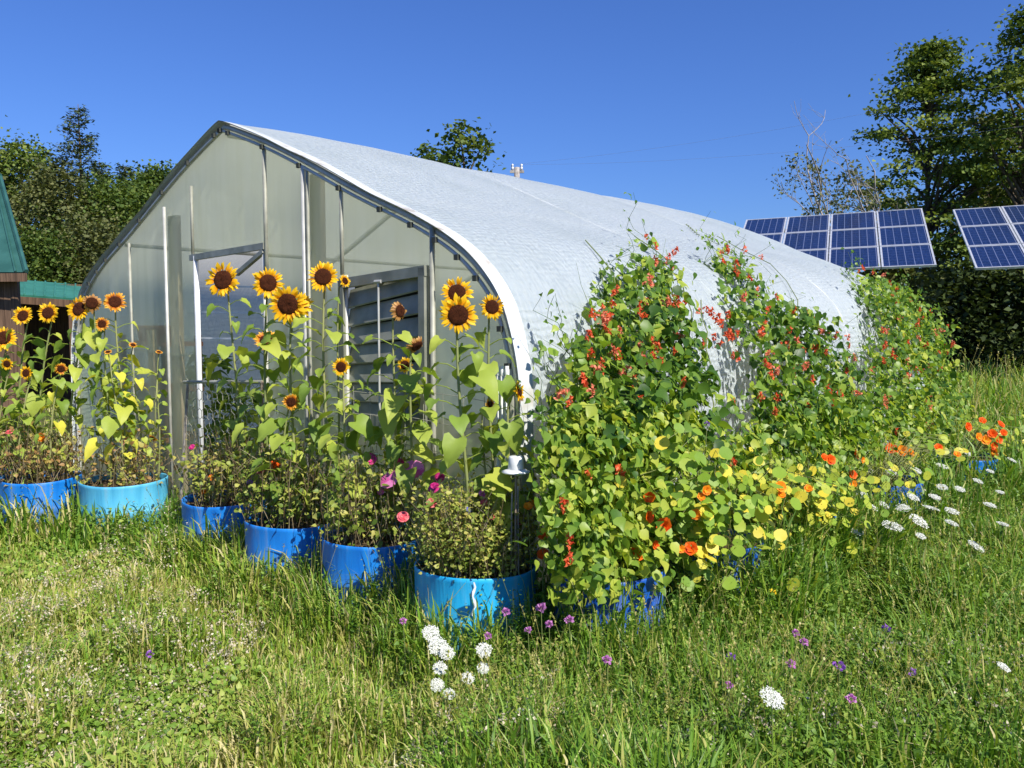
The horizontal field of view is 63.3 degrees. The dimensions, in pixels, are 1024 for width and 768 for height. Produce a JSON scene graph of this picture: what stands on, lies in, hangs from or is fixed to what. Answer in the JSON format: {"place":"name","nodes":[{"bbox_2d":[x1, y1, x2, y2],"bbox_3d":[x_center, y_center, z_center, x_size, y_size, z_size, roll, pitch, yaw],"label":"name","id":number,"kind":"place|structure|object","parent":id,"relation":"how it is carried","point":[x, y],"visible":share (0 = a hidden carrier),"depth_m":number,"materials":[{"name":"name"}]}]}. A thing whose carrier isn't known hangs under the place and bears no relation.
{"place":"outdoors","nodes":[
{"label":"outdoors","id":0,"kind":"place"},
{"bbox_2d":[0,348,1023,767],"bbox_3d":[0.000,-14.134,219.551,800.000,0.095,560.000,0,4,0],"label":"ground","id":1,"kind":"structure","parent":0,"point":[262,630],"depth_m":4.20,"materials":[{"name":"green plant"}]},
{"bbox_2d":[0,173,28,415],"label":"barn","id":2,"kind":"structure","parent":1,"relation":"on","point":[14,270],"depth_m":14.31,"materials":[{"name":"teal metal"}]},
{"bbox_2d":[0,115,74,249],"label":"broadleaf tree","id":3,"kind":"object","parent":1,"relation":"on","point":[12,162],"visible":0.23,"depth_m":30.12,"materials":[{"name":"green plant"}]},
{"bbox_2d":[0,471,82,537],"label":"barrel planter","id":4,"kind":"object","parent":1,"relation":"on","point":[60,486],"visible":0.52,"depth_m":6.18,"materials":[{"name":"blue plastic"}]},
{"bbox_2d":[0,366,42,483],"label":"sunflower","id":5,"kind":"object","parent":4,"relation":"in","point":[25,371],"visible":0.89,"depth_m":6.25,"materials":[{"name":"green plant"}]},
{"bbox_2d":[3,302,64,479],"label":"sunflower","id":6,"kind":"object","parent":4,"relation":"in","point":[34,404],"visible":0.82,"depth_m":6.36,"materials":[{"name":"green plant"}]},
{"bbox_2d":[0,414,95,486],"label":"wildflower clump","id":7,"kind":"object","parent":4,"relation":"in","point":[22,470],"visible":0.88,"depth_m":6.28,"materials":[{"name":"green plant"}]},
{"bbox_2d":[34,362,78,482],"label":"sunflower","id":8,"kind":"object","parent":4,"relation":"in","point":[61,368],"visible":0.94,"depth_m":6.24,"materials":[{"name":"green plant"}]},
{"bbox_2d":[44,295,96,478],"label":"sunflower","id":9,"kind":"object","parent":4,"relation":"in","point":[77,310],"visible":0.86,"depth_m":6.37,"materials":[{"name":"green plant"}]},
{"bbox_2d":[20,280,81,401],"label":"shed","id":10,"kind":"structure","parent":1,"relation":"on","point":[34,295],"depth_m":17.12,"materials":[{"name":"black wood"}]},
{"bbox_2d":[13,205,97,283],"bbox_3d":[-13.550,-2.400,23.923,4.982,5.422,4.617,2,5,26],"label":"young tree","id":11,"kind":"object","parent":1,"relation":"on","point":[30,244],"visible":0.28,"depth_m":23.49,"materials":[{"name":"green plant"}]},
{"bbox_2d":[7,154,128,282],"bbox_3d":[-15.096,-3.898,27.907,6.367,7.368,6.682,0,4,0],"label":"broadleaf tree","id":12,"kind":"object","parent":1,"relation":"on","point":[55,185],"visible":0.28,"depth_m":27.11,"materials":[{"name":"green plant"}]},
{"bbox_2d":[16,205,129,283],"bbox_3d":[-12.466,-2.544,24.887,5.373,5.583,6.348,2,4,21],"label":"broadleaf tree","id":13,"kind":"object","parent":1,"relation":"on","point":[91,236],"visible":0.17,"depth_m":24.23,"materials":[{"name":"green plant"}]},
{"bbox_2d":[26,104,128,267],"bbox_3d":[-15.260,-5.198,29.816,5.066,9.507,4.734,-3,5,-36],"label":"spruce tree","id":14,"kind":"object","parent":1,"relation":"on","point":[77,151],"visible":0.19,"depth_m":29.33,"materials":[{"name":"green plant"}]},
{"bbox_2d":[29,162,154,281],"bbox_3d":[-13.856,-3.989,28.995,6.630,7.217,6.256,-1,4,-20],"label":"broadleaf tree","id":15,"kind":"object","parent":1,"relation":"on","point":[108,196],"visible":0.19,"depth_m":27.91,"materials":[{"name":"green plant"}]},
{"bbox_2d":[83,171,157,256],"bbox_3d":[-13.841,-4.184,30.414,5.867,7.509,6.188,0,4,0],"label":"broadleaf tree","id":16,"kind":"object","parent":1,"relation":"on","point":[144,191],"visible":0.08,"depth_m":30.18,"materials":[{"name":"green plant"}]},
{"bbox_2d":[78,472,168,541],"bbox_3d":[-2.951,0.947,6.324,0.633,0.466,0.625,-1,4,-13],"label":"barrel planter","id":17,"kind":"object","parent":1,"relation":"on","point":[139,495],"visible":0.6,"depth_m":6.08,"materials":[{"name":"blue plastic"}]},
{"bbox_2d":[75,294,124,481],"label":"sunflower","id":18,"kind":"object","parent":17,"relation":"in","point":[93,304],"visible":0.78,"depth_m":6.31,"materials":[{"name":"green plant"}]},
{"bbox_2d":[84,317,136,482],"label":"sunflower","id":19,"kind":"object","parent":17,"relation":"in","point":[93,445],"visible":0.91,"depth_m":6.17,"materials":[{"name":"green plant"}]},
{"bbox_2d":[83,350,148,484],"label":"sunflower","id":20,"kind":"object","parent":17,"relation":"in","point":[110,426],"visible":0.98,"depth_m":6.11,"materials":[{"name":"green plant"}]},
{"bbox_2d":[57,427,177,486],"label":"wildflower clump","id":21,"kind":"object","parent":17,"relation":"in","point":[129,472],"visible":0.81,"depth_m":6.22,"materials":[{"name":"green plant"}]},
{"bbox_2d":[97,292,156,470],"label":"sunflower","id":22,"kind":"object","parent":17,"relation":"in","point":[114,301],"visible":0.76,"depth_m":6.32,"materials":[{"name":"green plant"}]},
{"bbox_2d":[122,342,156,483],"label":"sunflower","id":23,"kind":"object","parent":17,"relation":"in","point":[148,402],"visible":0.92,"depth_m":6.26,"materials":[{"name":"green plant"}]},
{"bbox_2d":[144,350,171,479],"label":"sunflower","id":24,"kind":"object","parent":17,"relation":"in","point":[159,420],"visible":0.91,"depth_m":6.31,"materials":[{"name":"green plant"}]},
{"bbox_2d":[112,162,136,225],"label":"spruce tree","id":25,"kind":"object","parent":1,"relation":"on","point":[127,169],"visible":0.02,"depth_m":33.41,"materials":[{"name":"green plant"}]},
{"bbox_2d":[108,159,176,192],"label":"broadleaf tree","id":26,"kind":"object","parent":1,"relation":"on","point":[159,175],"visible":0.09,"depth_m":34.00,"materials":[{"name":"green plant"}]},
{"bbox_2d":[179,378,265,509],"bbox_3d":[-2.106,0.476,5.965,1.260,1.062,0.026,4,5,42],"label":"chicken wire panel","id":27,"kind":"object","parent":1,"relation":"on","point":[187,382],"visible":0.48,"depth_m":6.04,"materials":[{"name":"grey metal"}]},
{"bbox_2d":[181,490,265,544],"bbox_3d":[-1.931,0.996,5.647,0.589,0.466,0.588,-1,4,-20],"label":"barrel planter","id":28,"kind":"object","parent":1,"relation":"on","point":[189,508],"visible":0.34,"depth_m":5.38,"materials":[{"name":"blue plastic"}]},
{"bbox_2d":[138,424,285,506],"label":"wildflower clump","id":29,"kind":"object","parent":28,"relation":"in","point":[202,488],"visible":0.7,"depth_m":5.50,"materials":[{"name":"green plant"}]},
{"bbox_2d":[205,261,266,498],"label":"sunflower","id":30,"kind":"object","parent":28,"relation":"in","point":[224,281],"visible":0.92,"depth_m":5.52,"materials":[{"name":"green plant"}]},
{"bbox_2d":[234,331,287,493],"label":"sunflower","id":31,"kind":"object","parent":28,"relation":"in","point":[258,338],"visible":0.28,"depth_m":5.51,"materials":[{"name":"green plant"}]},
{"bbox_2d":[244,509,340,585],"bbox_3d":[-1.329,1.038,5.058,0.574,0.466,0.563,0,4,-4],"label":"barrel planter","id":32,"kind":"object","parent":1,"relation":"on","point":[264,537],"visible":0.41,"depth_m":4.80,"materials":[{"name":"blue plastic"}]},
{"bbox_2d":[231,267,300,520],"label":"sunflower","id":33,"kind":"object","parent":32,"relation":"in","point":[266,284],"visible":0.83,"depth_m":4.99,"materials":[{"name":"green plant"}]},
{"bbox_2d":[245,394,310,525],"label":"sunflower","id":34,"kind":"object","parent":32,"relation":"in","point":[268,426],"visible":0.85,"depth_m":4.90,"materials":[{"name":"green plant"}]},
{"bbox_2d":[216,426,361,528],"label":"wildflower clump","id":35,"kind":"object","parent":32,"relation":"in","point":[290,508],"visible":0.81,"depth_m":4.92,"materials":[{"name":"green plant"}]},
{"bbox_2d":[259,286,324,521],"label":"sunflower","id":36,"kind":"object","parent":32,"relation":"in","point":[289,305],"visible":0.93,"depth_m":4.93,"materials":[{"name":"green plant"}]},
{"bbox_2d":[289,261,361,523],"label":"sunflower","id":37,"kind":"object","parent":32,"relation":"in","point":[324,276],"visible":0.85,"depth_m":4.96,"materials":[{"name":"green plant"}]},
{"bbox_2d":[315,274,354,512],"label":"sunflower","id":38,"kind":"object","parent":32,"relation":"in","point":[345,280],"visible":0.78,"depth_m":5.08,"materials":[{"name":"green plant"}]},
{"bbox_2d":[321,522,422,615],"bbox_3d":[-0.780,1.067,4.657,0.571,0.466,0.566,-4,6,-44],"label":"barrel planter","id":39,"kind":"object","parent":1,"relation":"on","point":[350,557],"visible":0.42,"depth_m":4.40,"materials":[{"name":"blue plastic"}]},
{"bbox_2d":[313,357,390,539],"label":"sunflower","id":40,"kind":"object","parent":39,"relation":"in","point":[362,424],"visible":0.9,"depth_m":4.58,"materials":[{"name":"green plant"}]},
{"bbox_2d":[308,436,444,548],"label":"wildflower clump","id":41,"kind":"object","parent":39,"relation":"in","point":[364,513],"visible":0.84,"depth_m":4.50,"materials":[{"name":"green plant"}]},
{"bbox_2d":[362,301,436,534],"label":"sunflower","id":42,"kind":"object","parent":39,"relation":"in","point":[398,310],"visible":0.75,"depth_m":4.61,"materials":[{"name":"green plant"}]},
{"bbox_2d":[368,357,446,535],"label":"sunflower","id":43,"kind":"object","parent":39,"relation":"in","point":[389,446],"visible":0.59,"depth_m":4.65,"materials":[{"name":"green plant"}]},
{"bbox_2d":[374,336,443,542],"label":"sunflower","id":44,"kind":"object","parent":39,"relation":"in","point":[394,405],"visible":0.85,"depth_m":4.44,"materials":[{"name":"green plant"}]},
{"bbox_2d":[394,618,415,685],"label":"clover flower","id":45,"kind":"object","parent":1,"relation":"on","point":[397,642],"visible":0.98,"depth_m":3.54,"materials":[{"name":"purple plant"}]},
{"bbox_2d":[315,374,513,512],"bbox_3d":[-0.633,0.604,4.858,1.723,1.300,0.024,4,5,42],"label":"wire trellis","id":46,"kind":"object","parent":1,"relation":"on","point":[511,420],"visible":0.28,"depth_m":4.65,"materials":[{"name":"grey metal"}]},
{"bbox_2d":[410,140,442,160],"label":"broadleaf tree","id":47,"kind":"object","parent":1,"relation":"on","point":[425,150],"visible":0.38,"depth_m":31.34,"materials":[{"name":"green plant"}]},
{"bbox_2d":[421,625,439,698],"bbox_3d":[-0.335,1.180,3.435,0.078,0.358,0.058,0,4,0],"label":"wild carrot","id":48,"kind":"object","parent":1,"relation":"on","point":[430,629],"visible":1,"depth_m":3.43,"materials":[{"name":"white plant"}]},
{"bbox_2d":[429,635,447,691],"bbox_3d":[-0.290,1.196,3.374,0.104,0.336,0.063,0,4,0],"label":"wild carrot","id":49,"kind":"object","parent":1,"relation":"on","point":[436,643],"visible":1,"depth_m":3.37,"materials":[{"name":"white plant"}]},
{"bbox_2d":[439,645,455,684],"bbox_3d":[-0.258,1.209,3.330,0.065,0.316,0.052,0,4,0],"label":"wild carrot","id":50,"kind":"object","parent":1,"relation":"on","point":[451,653],"visible":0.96,"depth_m":3.32,"materials":[{"name":"white plant"}]},
{"bbox_2d":[418,117,506,171],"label":"broadleaf tree","id":51,"kind":"object","parent":1,"relation":"on","point":[450,154],"visible":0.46,"depth_m":29.28,"materials":[{"name":"green plant"}]},
{"bbox_2d":[414,553,535,662],"bbox_3d":[-0.180,1.105,4.121,0.603,0.466,0.615,-2,4,-21],"label":"barrel planter","id":52,"kind":"object","parent":1,"relation":"on","point":[442,589],"visible":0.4,"depth_m":3.84,"materials":[{"name":"plastic"}]},
{"bbox_2d":[382,458,548,583],"bbox_3d":[-0.173,0.683,4.097,0.879,0.550,0.844,0,4,0],"label":"wildflower clump","id":53,"kind":"object","parent":52,"relation":"in","point":[450,534],"visible":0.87,"depth_m":3.92,"materials":[{"name":"green plant"}]},
{"bbox_2d":[420,277,513,542],"bbox_3d":[-0.229,0.197,4.064,0.415,1.446,0.464,-1,4,-11],"label":"sunflower","id":54,"kind":"object","parent":52,"relation":"in","point":[456,312],"visible":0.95,"depth_m":3.98,"materials":[{"name":"green plant"}]},
{"bbox_2d":[470,398,514,537],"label":"sunflower","id":55,"kind":"object","parent":52,"relation":"in","point":[484,442],"visible":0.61,"depth_m":4.16,"materials":[{"name":"green plant"}]},
{"bbox_2d":[451,294,536,512],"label":"sunflower","id":56,"kind":"object","parent":52,"relation":"in","point":[492,308],"visible":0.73,"depth_m":4.11,"materials":[{"name":"green plant"}]},
{"bbox_2d":[476,381,552,554],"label":"sunflower","id":57,"kind":"object","parent":52,"relation":"in","point":[512,432],"visible":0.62,"depth_m":3.99,"materials":[{"name":"green plant"}]},
{"bbox_2d":[475,642,492,690],"bbox_3d":[-0.114,1.207,3.357,0.073,0.314,0.056,0,4,0],"label":"wild carrot","id":58,"kind":"object","parent":1,"relation":"on","point":[481,653],"visible":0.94,"depth_m":3.35,"materials":[{"name":"white plant"}]},
{"bbox_2d":[71,120,924,599],"bbox_3d":[0.200,-0.582,8.819,6.021,3.134,7.091,4,5,42],"label":"greenhouse","id":59,"kind":"object","parent":1,"relation":"on","point":[383,230],"visible":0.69,"depth_m":5.86,"materials":[{"name":"plastic"}]},
{"bbox_2d":[202,353,236,467],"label":"crop plant","id":60,"kind":"object","parent":59,"relation":"in","point":[216,375],"visible":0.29,"depth_m":8.44,"materials":[{"name":"green plant"}]},
{"bbox_2d":[203,387,259,473],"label":"crop plant","id":61,"kind":"object","parent":59,"relation":"in","point":[231,414],"visible":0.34,"depth_m":7.72,"materials":[{"name":"green plant"}]},
{"bbox_2d":[338,265,430,429],"bbox_3d":[-0.761,-0.219,5.024,0.808,0.950,0.127,4,5,42],"label":"louver window","id":62,"kind":"structure","parent":59,"relation":"in","point":[373,296],"depth_m":5.01,"materials":[{"name":"grey metal"}]},
{"bbox_2d":[840,247,974,455],"bbox_3d":[3.923,-0.379,8.192,1.326,2.086,4.024,2,4,21],"label":"bean vine","id":63,"kind":"object","parent":59,"relation":"attached to","point":[918,350],"visible":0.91,"depth_m":8.05,"materials":[{"name":"green plant"}]},
{"bbox_2d":[500,366,504,551],"bbox_3d":[-0.049,0.600,4.294,0.025,1.388,0.025,0,4,0],"label":"white pipe","id":64,"kind":"object","parent":1,"relation":"on","point":[502,372],"visible":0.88,"depth_m":4.25,"materials":[{"name":"white plastic"}]},
{"bbox_2d":[495,607,516,677],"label":"clover flower","id":65,"kind":"object","parent":1,"relation":"on","point":[504,610],"visible":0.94,"depth_m":3.54,"materials":[{"name":"purple plant"}]},
{"bbox_2d":[0,455,1023,767],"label":"clover leaves","id":66,"kind":"object","parent":1,"relation":"on","point":[152,693],"visible":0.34,"depth_m":3.36,"materials":[{"name":"green plant"}]},
{"bbox_2d":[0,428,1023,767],"bbox_3d":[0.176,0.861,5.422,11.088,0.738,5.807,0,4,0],"label":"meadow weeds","id":67,"kind":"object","parent":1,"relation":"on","point":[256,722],"visible":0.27,"depth_m":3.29,"materials":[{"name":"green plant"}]},
{"bbox_2d":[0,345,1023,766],"bbox_3d":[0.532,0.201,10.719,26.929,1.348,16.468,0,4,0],"label":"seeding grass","id":68,"kind":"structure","parent":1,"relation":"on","point":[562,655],"depth_m":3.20,"materials":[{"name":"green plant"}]},
{"bbox_2d":[0,483,1023,767],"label":"dry seed heads","id":69,"kind":"object","parent":1,"relation":"on","point":[110,569],"visible":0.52,"depth_m":3.53,"materials":[{"name":"plant"}]},
{"bbox_2d":[510,475,518,576],"bbox_3d":[0.012,0.855,3.951,0.053,0.930,0.019,0,4,0],"label":"plant stake","id":70,"kind":"object","parent":1,"relation":"on","point":[516,519],"visible":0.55,"depth_m":3.93,"materials":[{"name":"black"}]},
{"bbox_2d":[501,455,529,474],"bbox_3d":[0.018,0.379,3.912,0.136,0.078,0.136,0,4,0],"label":"white cup","id":71,"kind":"object","parent":70,"relation":"on","point":[515,465],"visible":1,"depth_m":3.88,"materials":[{"name":"white plastic"}]},
{"bbox_2d":[521,502,550,635],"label":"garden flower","id":72,"kind":"object","parent":1,"relation":"on","point":[542,551],"visible":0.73,"depth_m":3.87,"materials":[{"name":"green plant"}]},
{"bbox_2d":[530,603,545,660],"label":"clover flower","id":73,"kind":"object","parent":1,"relation":"on","point":[538,606],"visible":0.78,"depth_m":3.52,"materials":[{"name":"purple plant"}]},
{"bbox_2d":[551,555,665,640],"bbox_3d":[0.471,1.109,4.069,0.575,0.466,0.562,-4,6,-42],"label":"barrel planter","id":74,"kind":"object","parent":1,"relation":"on","point":[650,582],"visible":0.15,"depth_m":3.81,"materials":[{"name":"blue plastic"}]},
{"bbox_2d":[511,340,748,613],"bbox_3d":[0.650,0.426,4.060,0.812,1.286,1.747,4,6,44],"label":"bean plant","id":75,"kind":"object","parent":74,"relation":"in","point":[593,513],"visible":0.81,"depth_m":3.78,"materials":[{"name":"green plant"}]},
{"bbox_2d":[664,528,763,601],"bbox_3d":[1.101,1.072,4.589,0.565,0.466,0.572,-3,5,-36],"label":"barrel planter","id":76,"kind":"object","parent":1,"relation":"on","point":[746,553],"visible":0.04,"depth_m":4.34,"materials":[{"name":"blue plastic"}]},
{"bbox_2d":[529,192,740,588],"bbox_3d":[0.848,-0.182,4.993,1.030,2.379,3.186,1,4,15],"label":"bean vine","id":77,"kind":"object","parent":76,"relation":"in","point":[603,367],"visible":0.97,"depth_m":4.58,"materials":[{"name":"green plant"}]},
{"bbox_2d":[609,423,847,620],"bbox_3d":[0.924,0.635,4.240,1.128,0.939,0.989,-1,4,-13],"label":"nasturtium","id":78,"kind":"object","parent":76,"relation":"in","point":[714,516],"visible":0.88,"depth_m":3.96,"materials":[{"name":"green plant"}]},
{"bbox_2d":[759,686,785,750],"bbox_3d":[0.824,1.198,2.645,0.085,0.460,0.078,0,4,0],"label":"wild carrot","id":79,"kind":"object","parent":1,"relation":"on","point":[776,695],"visible":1,"depth_m":2.63,"materials":[{"name":"white plant"}]},
{"bbox_2d":[829,661,848,705],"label":"clover flower","id":80,"kind":"object","parent":1,"relation":"on","point":[840,669],"visible":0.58,"depth_m":2.98,"materials":[{"name":"purple plant"}]},
{"bbox_2d":[744,208,936,269],"bbox_3d":[7.096,-1.844,18.648,4.021,4.412,3.572,2,4,22],"label":"solar array","id":81,"kind":"object","parent":1,"relation":"on","point":[904,239],"visible":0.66,"depth_m":18.46,"materials":[{"name":"glass"}]},
{"bbox_2d":[766,101,921,250],"bbox_3d":[8.264,-3.802,21.940,2.994,7.863,5.334,0,4,0],"label":"half bare tree","id":82,"kind":"object","parent":1,"relation":"on","point":[815,169],"visible":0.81,"depth_m":21.23,"materials":[{"name":"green plant"}]},
{"bbox_2d":[857,473,923,513],"bbox_3d":[2.821,0.947,6.335,0.570,0.466,0.566,2,5,24],"label":"barrel planter","id":83,"kind":"object","parent":1,"relation":"on","point":[910,479],"visible":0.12,"depth_m":6.10,"materials":[{"name":"blue plastic"}]},
{"bbox_2d":[822,449,941,499],"bbox_3d":[2.620,0.645,5.902,1.290,0.379,0.736,-3,5,-40],"label":"nasturtium","id":84,"kind":"object","parent":83,"relation":"in","point":[928,473],"visible":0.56,"depth_m":5.74,"materials":[{"name":"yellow plant"}]},
{"bbox_2d":[830,426,1000,484],"bbox_3d":[3.106,0.523,6.682,1.551,0.444,0.743,-2,4,-23],"label":"nasturtium","id":85,"kind":"object","parent":83,"relation":"in","point":[940,449],"visible":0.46,"depth_m":6.49,"materials":[{"name":"green plant"}]},
{"bbox_2d":[845,354,995,484],"bbox_3d":[3.784,0.298,7.479,0.665,1.169,3.828,4,6,43],"label":"bean plant","id":86,"kind":"object","parent":83,"relation":"in","point":[885,422],"visible":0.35,"depth_m":7.09,"materials":[{"name":"green plant"}]},
{"bbox_2d":[851,239,966,364],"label":"shrub","id":87,"kind":"object","parent":1,"relation":"on","point":[918,282],"visible":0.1,"depth_m":19.43,"materials":[{"name":"green plant"}]},
{"bbox_2d":[841,29,1022,313],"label":"maple tree","id":88,"kind":"object","parent":1,"relation":"on","point":[925,62],"visible":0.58,"depth_m":25.89,"materials":[{"name":"green plant"}]},
{"bbox_2d":[894,108,1019,349],"bbox_3d":[15.804,-4.885,28.892,6.578,9.019,6.403,1,4,20],"label":"maple tree","id":89,"kind":"object","parent":1,"relation":"on","point":[981,122],"visible":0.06,"depth_m":28.17,"materials":[{"name":"green plant"}]},
{"bbox_2d":[899,3,1023,351],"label":"maple tree","id":90,"kind":"object","parent":1,"relation":"on","point":[1010,72],"visible":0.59,"depth_m":24.63,"materials":[{"name":"green plant"}]},
{"bbox_2d":[931,451,998,483],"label":"barrel planter","id":91,"kind":"object","parent":1,"relation":"on","point":[981,461],"visible":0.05,"depth_m":7.24,"materials":[{"name":"blue plastic"}]},
{"bbox_2d":[949,412,1023,458],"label":"nasturtium","id":92,"kind":"object","parent":91,"relation":"in","point":[987,433],"visible":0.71,"depth_m":7.43,"materials":[{"name":"orange plant"}]},
{"bbox_2d":[907,247,1023,367],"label":"shrub","id":93,"kind":"object","parent":1,"relation":"on","point":[945,293],"visible":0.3,"depth_m":23.18,"materials":[{"name":"green plant"}]},
{"bbox_2d":[927,257,1023,372],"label":"shrub","id":94,"kind":"object","parent":1,"relation":"on","point":[1002,276],"visible":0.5,"depth_m":22.22,"materials":[{"name":"green plant"}]},
{"bbox_2d":[948,268,1023,371],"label":"shrub","id":95,"kind":"object","parent":1,"relation":"on","point":[1017,289],"visible":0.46,"depth_m":21.80,"materials":[{"name":"green plant"}]},
{"bbox_2d":[953,205,1023,269],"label":"solar array","id":96,"kind":"object","parent":1,"relation":"on","point":[993,237],"visible":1,"depth_m":17.85,"materials":[{"name":"glass"}]},
{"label":"barrel planter","id":97,"kind":"object","parent":1,"relation":"on","visible":0},
{"bbox_2d":[0,358,16,449],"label":"sunflower","id":98,"kind":"object","parent":97,"relation":"in","point":[6,364],"visible":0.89,"depth_m":6.39,"materials":[{"name":"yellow plant"}]},
{"bbox_2d":[0,327,24,443],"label":"sunflower","id":99,"kind":"object","parent":97,"relation":"in","point":[11,338],"visible":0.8,"depth_m":6.44,"materials":[{"name":"green plant"}]},
{"bbox_2d":[0,306,45,475],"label":"sunflower","id":100,"kind":"object","parent":97,"relation":"in","point":[24,315],"visible":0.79,"depth_m":6.49,"materials":[{"name":"green plant"}]},
{"bbox_2d":[0,0,1023,305],"label":"sky","id":101,"kind":"structure","parent":0,"point":[557,80],"materials":[{"name":"blue"}]},
{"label":"barrel planter","id":102,"kind":"object","parent":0,"visible":0},
{"bbox_2d":[677,350,893,525],"bbox_3d":[1.976,0.383,5.489,0.700,1.192,3.024,3,5,38],"label":"bean plant","id":103,"kind":"object","parent":102,"relation":"in","point":[742,456],"visible":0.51,"depth_m":5.38,"materials":[{"name":"green plant"}]},
{"bbox_2d":[681,211,897,497],"bbox_3d":[2.162,-0.325,6.826,1.599,2.449,4.038,0,4,0],"label":"bean vine","id":104,"kind":"object","parent":102,"relation":"in","point":[829,384],"visible":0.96,"depth_m":6.04,"materials":[{"name":"green plant"}]},
{"bbox_2d":[726,443,889,553],"bbox_3d":[1.562,0.681,4.994,1.124,0.680,1.022,0,4,0],"label":"nasturtium","id":105,"kind":"object","parent":102,"relation":"in","point":[815,494],"visible":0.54,"depth_m":4.69,"materials":[{"name":"yellow plant"}]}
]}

